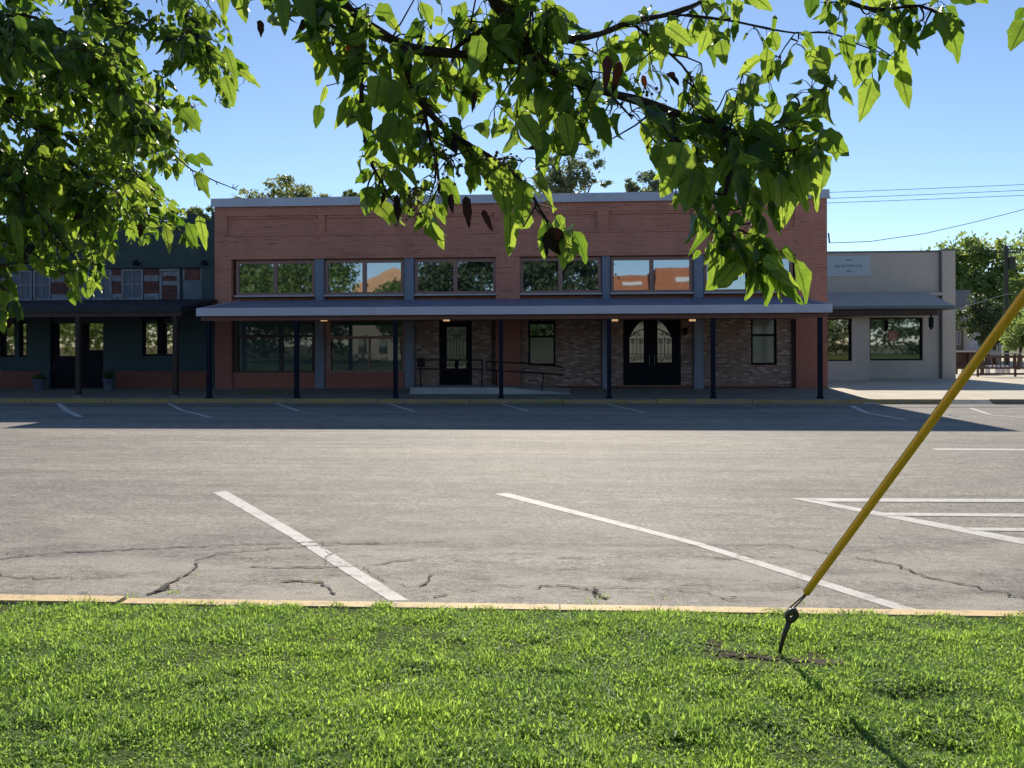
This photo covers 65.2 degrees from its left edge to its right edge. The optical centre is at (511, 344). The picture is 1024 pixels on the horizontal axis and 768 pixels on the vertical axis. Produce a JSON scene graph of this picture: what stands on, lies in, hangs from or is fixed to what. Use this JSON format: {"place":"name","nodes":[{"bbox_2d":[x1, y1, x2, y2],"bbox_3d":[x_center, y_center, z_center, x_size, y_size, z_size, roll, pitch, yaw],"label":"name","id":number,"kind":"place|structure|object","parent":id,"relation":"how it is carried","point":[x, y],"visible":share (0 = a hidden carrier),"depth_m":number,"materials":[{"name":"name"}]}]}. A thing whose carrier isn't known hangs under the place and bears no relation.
{"place":"outdoors","nodes":[
{"label":"outdoors","id":0,"kind":"place"},
{"bbox_2d":[0,387,865,403],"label":"sidewalk","id":1,"kind":"structure","parent":0,"point":[674,393],"depth_m":27.82,"materials":[{"name":"concrete"}]},
{"bbox_2d":[32,374,47,390],"bbox_3d":[-17.758,1.373,30.064,0.600,0.678,0.476,0,0,26],"label":"potted plant","id":2,"kind":"object","parent":1,"relation":"on","point":[38,381],"visible":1,"depth_m":29.96,"materials":[{"name":"green plant"}]},
{"bbox_2d":[99,368,116,390],"bbox_3d":[-14.995,1.251,29.830,0.801,0.904,0.588,0,0,48],"label":"potted plant","id":3,"kind":"object","parent":1,"relation":"on","point":[108,382],"visible":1,"depth_m":29.79,"materials":[{"name":"green plant"}]},
{"bbox_2d":[0,211,216,396],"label":"green building","id":4,"kind":"structure","parent":1,"relation":"on","point":[137,323],"depth_m":30.56,"materials":[{"name":"paint"}]},
{"bbox_2d":[1,321,14,356],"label":"window","id":5,"kind":"structure","parent":4,"relation":"in","point":[8,338],"depth_m":30.99,"materials":[{"name":"clear glass"}]},
{"bbox_2d":[9,270,32,300],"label":"salvaged window","id":6,"kind":"structure","parent":4,"relation":"in","point":[24,279],"depth_m":30.90,"materials":[{"name":"white paint"}]},
{"bbox_2d":[20,317,26,356],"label":"window","id":7,"kind":"structure","parent":4,"relation":"in","point":[23,327],"depth_m":30.93,"materials":[{"name":"clear glass"}]},
{"bbox_2d":[33,270,50,300],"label":"salvaged window","id":8,"kind":"structure","parent":4,"relation":"in","point":[41,284],"depth_m":30.85,"materials":[{"name":"glass"}]},
{"bbox_2d":[51,270,68,299],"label":"salvaged window","id":9,"kind":"structure","parent":4,"relation":"in","point":[59,289],"depth_m":30.78,"materials":[{"name":"white paint"}]},
{"bbox_2d":[52,324,74,387],"bbox_3d":[-17.254,0.227,30.877,1.028,3.048,0.135,0,0,4],"label":"door","id":10,"kind":"structure","parent":4,"relation":"in","point":[63,335],"depth_m":30.89,"materials":[{"name":"black paint"}]},
{"bbox_2d":[71,270,91,299],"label":"salvaged window","id":11,"kind":"structure","parent":4,"relation":"in","point":[82,297],"depth_m":30.72,"materials":[{"name":"white paint"}]},
{"bbox_2d":[82,323,102,387],"bbox_3d":[-16.190,0.223,30.843,1.083,3.048,0.070,0,0,4],"label":"door","id":12,"kind":"structure","parent":4,"relation":"in","point":[92,333],"depth_m":30.82,"materials":[{"name":"black paint"}]},
{"bbox_2d":[92,269,111,299],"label":"salvaged window","id":13,"kind":"structure","parent":4,"relation":"in","point":[106,294],"depth_m":30.69,"materials":[{"name":"white paint"}]},
{"bbox_2d":[112,269,120,299],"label":"salvaged window","id":14,"kind":"structure","parent":4,"relation":"in","point":[116,273],"depth_m":30.64,"materials":[{"name":"white paint"}]},
{"bbox_2d":[121,269,143,299],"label":"salvaged window","id":15,"kind":"structure","parent":4,"relation":"in","point":[132,280],"depth_m":30.62,"materials":[{"name":"white paint"}]},
{"bbox_2d":[144,269,158,299],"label":"salvaged window","id":16,"kind":"structure","parent":4,"relation":"in","point":[151,276],"depth_m":30.56,"materials":[{"name":"white paint"}]},
{"bbox_2d":[143,317,171,355],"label":"window","id":17,"kind":"structure","parent":4,"relation":"in","point":[157,337],"depth_m":30.61,"materials":[{"name":"clear glass"}]},
{"bbox_2d":[159,269,179,299],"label":"salvaged window","id":18,"kind":"structure","parent":4,"relation":"in","point":[171,276],"depth_m":30.51,"materials":[{"name":"white paint"}]},
{"bbox_2d":[183,268,201,299],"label":"salvaged window","id":19,"kind":"structure","parent":4,"relation":"in","point":[192,278],"depth_m":30.45,"materials":[{"name":"white paint"}]},
{"bbox_2d":[410,385,569,393],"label":"wheelchair ramp","id":20,"kind":"structure","parent":1,"relation":"on","point":[464,389],"depth_m":27.80,"materials":[{"name":"concrete"}]},
{"bbox_2d":[417,358,482,386],"bbox_3d":[-2.168,1.035,27.871,2.304,1.170,0.100,0,0,4],"label":"handrail","id":21,"kind":"object","parent":20,"relation":"on","point":[420,362],"visible":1,"depth_m":27.86,"materials":[{"name":"black metal"}]},
{"bbox_2d":[486,361,563,390],"bbox_3d":[0.440,1.122,27.707,2.701,1.155,0.056,0,0,4],"label":"handrail","id":22,"kind":"object","parent":20,"relation":"on","point":[524,371],"visible":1,"depth_m":27.68,"materials":[{"name":"black metal"}]},
{"bbox_2d":[196,189,832,398],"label":"brick building","id":23,"kind":"structure","parent":1,"relation":"on","point":[326,292],"depth_m":29.57,"materials":[{"name":"red brick"}]},
{"bbox_2d":[233,321,314,371],"bbox_3d":[-9.001,-0.115,30.345,3.173,2.300,0.200,0,0,4],"label":"storefront window","id":24,"kind":"structure","parent":23,"relation":"in","point":[269,347],"depth_m":30.31,"materials":[{"name":"clear glass"}]},
{"bbox_2d":[234,259,314,296],"bbox_3d":[-8.951,-2.524,30.236,3.072,1.418,0.310,0,0,4],"label":"window","id":25,"kind":"structure","parent":23,"relation":"in","point":[254,278],"depth_m":30.27,"materials":[{"name":"clear glass"}]},
{"bbox_2d":[324,258,403,296],"bbox_3d":[-5.539,-2.536,30.021,3.024,1.418,0.310,0,0,4],"label":"window","id":26,"kind":"structure","parent":23,"relation":"in","point":[343,277],"depth_m":30.06,"materials":[{"name":"clear glass"}]},
{"bbox_2d":[325,321,403,371],"bbox_3d":[-5.524,-0.125,30.126,2.994,2.304,0.200,0,0,4],"label":"storefront window","id":27,"kind":"structure","parent":23,"relation":"in","point":[357,346],"depth_m":30.09,"materials":[{"name":"clear glass"}]},
{"bbox_2d":[414,257,495,295],"bbox_3d":[-2.113,-2.548,29.806,3.074,1.418,0.310,0,0,4],"label":"window","id":28,"kind":"structure","parent":23,"relation":"in","point":[433,276],"depth_m":29.84,"materials":[{"name":"clear glass"}]},
{"bbox_2d":[439,321,471,384],"bbox_3d":[-2.102,0.366,29.894,1.225,2.543,0.173,0,0,4],"label":"door","id":29,"kind":"structure","parent":23,"relation":"in","point":[455,337],"depth_m":29.90,"materials":[{"name":"black paint"}]},
{"bbox_2d":[528,320,555,364],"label":"sash window","id":30,"kind":"structure","parent":23,"relation":"in","point":[541,334],"depth_m":29.73,"materials":[{"name":"glass"}]},
{"bbox_2d":[519,256,601,294],"bbox_3d":[1.788,-2.562,29.561,3.024,1.418,0.310,0,0,4],"label":"window","id":31,"kind":"structure","parent":23,"relation":"in","point":[538,276],"depth_m":29.60,"materials":[{"name":"clear glass"}]},
{"bbox_2d":[626,320,651,384],"bbox_3d":[4.683,0.349,29.462,0.921,2.529,0.144,0,0,4],"label":"door","id":32,"kind":"structure","parent":23,"relation":"in","point":[638,332],"depth_m":29.47,"materials":[{"name":"black paint"}]},
{"bbox_2d":[610,255,693,294],"bbox_3d":[5.119,-2.573,29.351,3.018,1.418,0.310,0,0,4],"label":"window","id":33,"kind":"structure","parent":23,"relation":"in","point":[629,275],"depth_m":29.38,"materials":[{"name":"clear glass"}]},
{"bbox_2d":[652,320,676,384],"bbox_3d":[5.608,0.346,29.404,0.921,2.529,0.144,0,0,4],"label":"door","id":34,"kind":"structure","parent":23,"relation":"in","point":[664,332],"depth_m":29.42,"materials":[{"name":"black paint"}]},
{"bbox_2d":[703,255,792,293],"bbox_3d":[8.600,-2.586,29.132,3.228,1.418,0.310,0,0,4],"label":"window","id":35,"kind":"structure","parent":23,"relation":"in","point":[738,286],"depth_m":29.19,"materials":[{"name":"clear glass"}]},
{"bbox_2d":[751,319,775,364],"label":"sash window","id":36,"kind":"structure","parent":23,"relation":"in","point":[763,331],"depth_m":29.22,"materials":[{"name":"clear glass"}]},
{"bbox_2d":[833,209,1023,242],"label":"power line","id":37,"kind":"object","parent":23,"relation":"attached to","point":[925,233],"visible":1,"depth_m":31.03,"materials":[{"name":"black rubber"}]},
{"bbox_2d":[0,406,1023,611],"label":"road","id":38,"kind":"structure","parent":0,"point":[410,506],"depth_m":9.54,"materials":[{"name":"grey asphalt"}]},
{"bbox_2d":[56,403,82,416],"bbox_3d":[-13.358,1.929,23.985,0.256,0.001,6.214,0,0,-34],"label":"road marking","id":39,"kind":"object","parent":38,"relation":"on","point":[63,407],"visible":1,"depth_m":23.55,"materials":[{"name":"paint"}]},
{"bbox_2d":[167,403,211,417],"bbox_3d":[-9.708,1.917,23.686,0.323,0.001,6.332,0,0,-33],"label":"road marking","id":40,"kind":"object","parent":38,"relation":"on","point":[174,406],"visible":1,"depth_m":23.22,"materials":[{"name":"paint"}]},
{"bbox_2d":[165,442,369,442],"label":"road marking","id":41,"kind":"object","parent":38,"relation":"on","point":[267,442],"visible":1,"depth_m":15.62,"materials":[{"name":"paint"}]},
{"bbox_2d":[277,403,299,410],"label":"road marking","id":42,"kind":"object","parent":38,"relation":"on","point":[288,407],"visible":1,"depth_m":24.40,"materials":[{"name":"paint"}]},
{"bbox_2d":[213,491,408,600],"bbox_3d":[-2.301,1.895,8.147,0.175,0.001,5.419,0,0,-34],"label":"road marking","id":43,"kind":"object","parent":38,"relation":"on","point":[387,593],"visible":1,"depth_m":7.41,"materials":[{"name":"paint"}]},
{"bbox_2d":[389,404,413,411],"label":"road marking","id":44,"kind":"object","parent":38,"relation":"on","point":[401,407],"visible":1,"depth_m":24.25,"materials":[{"name":"paint"}]},
{"bbox_2d":[0,398,940,403],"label":"kerb","id":45,"kind":"structure","parent":38,"relation":"on","point":[378,400],"depth_m":25.90,"materials":[{"name":"yellow paint"}]},
{"bbox_2d":[0,594,1023,618],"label":"kerb","id":46,"kind":"structure","parent":38,"relation":"on","point":[14,598],"depth_m":5.41,"materials":[{"name":"yellow paint"}]},
{"bbox_2d":[0,403,1023,406],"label":"gutter","id":47,"kind":"object","parent":38,"relation":"on","point":[518,405],"depth_m":25.11,"materials":[{"name":"concrete"}]},
{"bbox_2d":[502,404,528,411],"bbox_3d":[0.081,1.882,24.084,0.120,0.001,3.022,0,0,-15],"label":"road marking","id":48,"kind":"object","parent":38,"relation":"on","point":[515,407],"visible":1,"depth_m":24.09,"materials":[{"name":"paint"}]},
{"bbox_2d":[607,404,644,412],"bbox_3d":[3.350,1.871,23.717,0.120,0.001,3.187,0,0,-12],"label":"road marking","id":49,"kind":"object","parent":38,"relation":"on","point":[626,408],"visible":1,"depth_m":23.57,"materials":[{"name":"paint"}]},
{"bbox_2d":[497,493,913,608],"bbox_3d":[1.405,1.882,7.940,0.289,0.001,5.450,0,0,-33],"label":"road marking","id":50,"kind":"object","parent":38,"relation":"on","point":[878,600],"visible":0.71,"depth_m":7.18,"materials":[{"name":"paint"}]},
{"bbox_2d":[743,405,791,415],"bbox_3d":[7.228,1.857,22.845,0.100,0.001,3.852,0,0,-3],"label":"road marking","id":51,"kind":"object","parent":38,"relation":"on","point":[768,410],"visible":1,"depth_m":22.68,"materials":[{"name":"paint"}]},
{"bbox_2d":[850,406,907,419],"bbox_3d":[9.853,1.848,21.984,0.468,0.001,4.553,0,0,7],"label":"road marking","id":52,"kind":"object","parent":38,"relation":"on","point":[861,410],"visible":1,"depth_m":21.59,"materials":[{"name":"paint"}]},
{"bbox_2d":[793,498,1023,543],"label":"road marking","id":53,"kind":"object","parent":38,"relation":"on","point":[974,532],"visible":1,"depth_m":8.34,"materials":[{"name":"paint"}]},
{"bbox_2d":[807,498,1023,501],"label":"road marking","id":54,"kind":"object","parent":38,"relation":"on","point":[908,500],"visible":1,"depth_m":9.62,"materials":[{"name":"paint"}]},
{"bbox_2d":[864,400,991,403],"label":"kerb","id":55,"kind":"structure","parent":38,"relation":"on","point":[971,402],"depth_m":24.95,"materials":[{"name":"concrete"}]},
{"bbox_2d":[876,513,1023,516],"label":"road marking","id":56,"kind":"object","parent":38,"relation":"on","point":[961,514],"visible":1,"depth_m":8.81,"materials":[{"name":"paint"}]},
{"bbox_2d":[932,448,1023,449],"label":"road marking","id":57,"kind":"object","parent":38,"relation":"on","point":[971,449],"visible":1,"depth_m":14.23,"materials":[{"name":"paint"}]},
{"bbox_2d":[941,399,1023,403],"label":"kerb","id":58,"kind":"structure","parent":38,"relation":"on","point":[1007,401],"depth_m":24.84,"materials":[{"name":"concrete"}]},
{"bbox_2d":[967,528,1023,530],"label":"road marking","id":59,"kind":"object","parent":38,"relation":"on","point":[998,529],"visible":1,"depth_m":8.10,"materials":[{"name":"paint"}]},
{"bbox_2d":[969,408,1022,417],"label":"road marking","id":60,"kind":"object","parent":38,"relation":"on","point":[988,413],"visible":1,"depth_m":21.47,"materials":[{"name":"paint"}]},
{"bbox_2d":[0,389,1023,767],"bbox_3d":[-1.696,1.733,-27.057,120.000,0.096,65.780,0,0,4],"label":"lawn","id":61,"kind":"structure","parent":0,"point":[906,697],"depth_m":3.96,"materials":[{"name":"plant"}]},
{"bbox_2d":[0,0,260,333],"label":"pear tree","id":62,"kind":"object","parent":61,"relation":"on","point":[42,174],"visible":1,"depth_m":3.25,"materials":[{"name":"green plant"}]},
{"bbox_2d":[216,0,1023,305],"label":"pear tree","id":63,"kind":"object","parent":61,"relation":"on","point":[510,34],"visible":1,"depth_m":1.53,"materials":[{"name":"green plant"}]},
{"bbox_2d":[696,638,849,664],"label":"bare soil","id":64,"kind":"structure","parent":61,"relation":"on","point":[810,659],"depth_m":4.42,"materials":[{"name":"brown soil"}]},
{"bbox_2d":[778,287,1023,653],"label":"guy wire","id":65,"kind":"object","parent":61,"relation":"attached to","point":[984,349],"visible":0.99,"depth_m":3.60,"materials":[{"name":"yellow plastic"}]},
{"bbox_2d":[0,0,1023,342],"label":"sky","id":66,"kind":"structure","parent":0,"point":[962,127],"materials":[{"name":"blue"}]},
{"bbox_2d":[1,190,1023,215],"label":"power line","id":67,"kind":"object","parent":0,"point":[827,198],"visible":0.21,"depth_m":48.58,"materials":[{"name":"black rubber"}]},
{"bbox_2d":[158,195,1023,217],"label":"power line","id":68,"kind":"object","parent":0,"point":[862,201],"visible":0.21,"depth_m":48.52,"materials":[{"name":"black rubber"}]},
{"bbox_2d":[169,184,1023,209],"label":"power line","id":69,"kind":"object","parent":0,"point":[907,189],"visible":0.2,"depth_m":48.49,"materials":[{"name":"black rubber"}]},
{"bbox_2d":[601,345,1023,386],"bbox_3d":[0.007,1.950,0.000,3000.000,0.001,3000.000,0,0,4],"label":"ground","id":70,"kind":"structure","parent":0,"point":[1002,350],"depth_m":169.24,"materials":[{"name":"grey concrete"}]},
{"bbox_2d":[0,198,6,222],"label":"leafy tree","id":71,"kind":"object","parent":70,"relation":"on","point":[1,205],"visible":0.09,"depth_m":58.47,"materials":[{"name":"green plant"}]},
{"bbox_2d":[157,205,214,220],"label":"leafy tree","id":72,"kind":"object","parent":70,"relation":"on","point":[196,210],"visible":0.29,"depth_m":56.98,"materials":[{"name":"green plant"}]},
{"bbox_2d":[229,174,331,197],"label":"leafy tree","id":73,"kind":"object","parent":70,"relation":"on","point":[302,191],"visible":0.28,"depth_m":60.41,"materials":[{"name":"green plant"}]},
{"bbox_2d":[341,188,359,196],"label":"leafy tree","id":74,"kind":"object","parent":70,"relation":"on","point":[350,192],"visible":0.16,"depth_m":60.33,"materials":[{"name":"green plant"}]},
{"bbox_2d":[532,145,614,193],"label":"leafy tree","id":75,"kind":"object","parent":70,"relation":"on","point":[564,183],"visible":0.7,"depth_m":61.30,"materials":[{"name":"green plant"}]},
{"bbox_2d":[624,170,677,191],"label":"leafy tree","id":76,"kind":"object","parent":70,"relation":"on","point":[630,186],"visible":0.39,"depth_m":60.92,"materials":[{"name":"green plant"}]},
{"bbox_2d":[828,358,1023,399],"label":"pavement","id":77,"kind":"structure","parent":0,"point":[983,387],"depth_m":31.47,"materials":[{"name":"concrete"}]},
{"bbox_2d":[827,249,959,379],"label":"beige building","id":78,"kind":"structure","parent":77,"relation":"on","point":[893,316],"depth_m":39.27,"materials":[{"name":"paint"}]},
{"bbox_2d":[827,318,850,360],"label":"window","id":79,"kind":"structure","parent":78,"relation":"in","point":[838,329],"depth_m":37.85,"materials":[{"name":"clear glass"}]},
{"bbox_2d":[827,256,870,276],"bbox_3d":[16.576,-3.891,39.508,2.195,1.013,0.055,0,0,4],"label":"shop sign","id":80,"kind":"object","parent":78,"relation":"attached to","point":[842,266],"visible":1,"depth_m":39.48,"materials":[{"name":"paint"}]},
{"bbox_2d":[870,318,921,359],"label":"window","id":81,"kind":"structure","parent":78,"relation":"in","point":[908,343],"depth_m":39.55,"materials":[{"name":"clear glass"}]},
{"bbox_2d":[956,351,986,373],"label":"wall","id":82,"kind":"structure","parent":77,"relation":"on","point":[963,358],"depth_m":44.89,"materials":[{"name":"red brick"}]},
{"bbox_2d":[920,230,1023,349],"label":"leafy tree","id":83,"kind":"object","parent":77,"relation":"on","point":[988,284],"visible":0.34,"depth_m":75.75,"materials":[{"name":"green plant"}]},
{"bbox_2d":[956,290,1000,364],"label":"white house","id":84,"kind":"structure","parent":77,"relation":"on","point":[961,302],"depth_m":64.27,"materials":[{"name":"paint"}]},
{"bbox_2d":[956,331,960,344],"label":"window","id":85,"kind":"structure","parent":84,"relation":"in","point":[958,333],"depth_m":65.76,"materials":[{"name":"white paint"}]},
{"bbox_2d":[956,292,1017,365],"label":"leafy tree","id":86,"kind":"object","parent":77,"relation":"on","point":[987,315],"visible":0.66,"depth_m":59.49,"materials":[{"name":"green plant"}]},
{"bbox_2d":[985,365,999,372],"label":"table","id":87,"kind":"object","parent":77,"relation":"on","point":[988,370],"visible":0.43,"depth_m":45.78,"materials":[{"name":"white paint"}]},
{"bbox_2d":[976,353,1023,376],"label":"timber fence","id":88,"kind":"object","parent":77,"relation":"on","point":[1015,367],"visible":0.85,"depth_m":41.00,"materials":[{"name":"brown wood"}]},
{"bbox_2d":[1000,365,1009,372],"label":"table","id":89,"kind":"object","parent":77,"relation":"on","point":[1004,370],"visible":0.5,"depth_m":45.76,"materials":[{"name":"white paint"}]},
{"bbox_2d":[993,246,1019,364],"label":"utility pole","id":90,"kind":"object","parent":77,"relation":"on","point":[1009,262],"visible":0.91,"depth_m":55.82,"materials":[{"name":"brown wood"}]},
{"bbox_2d":[956,294,1005,309],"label":"power line","id":91,"kind":"object","parent":90,"relation":"attached to","point":[981,301],"visible":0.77,"depth_m":52.86,"materials":[{"name":"black rubber"}]},
{"bbox_2d":[959,249,1020,250],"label":"power line","id":92,"kind":"object","parent":90,"relation":"attached to","point":[986,250],"visible":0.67,"depth_m":55.52,"materials":[{"name":"black rubber"}]},
{"bbox_2d":[996,228,1023,354],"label":"leafy tree","id":93,"kind":"object","parent":77,"relation":"on","point":[1020,268],"visible":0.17,"depth_m":80.98,"materials":[{"name":"green plant"}]},
{"bbox_2d":[999,306,1023,369],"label":"leafy tree","id":94,"kind":"object","parent":77,"relation":"on","point":[1015,332],"visible":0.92,"depth_m":51.92,"materials":[{"name":"green plant"}]}
]}

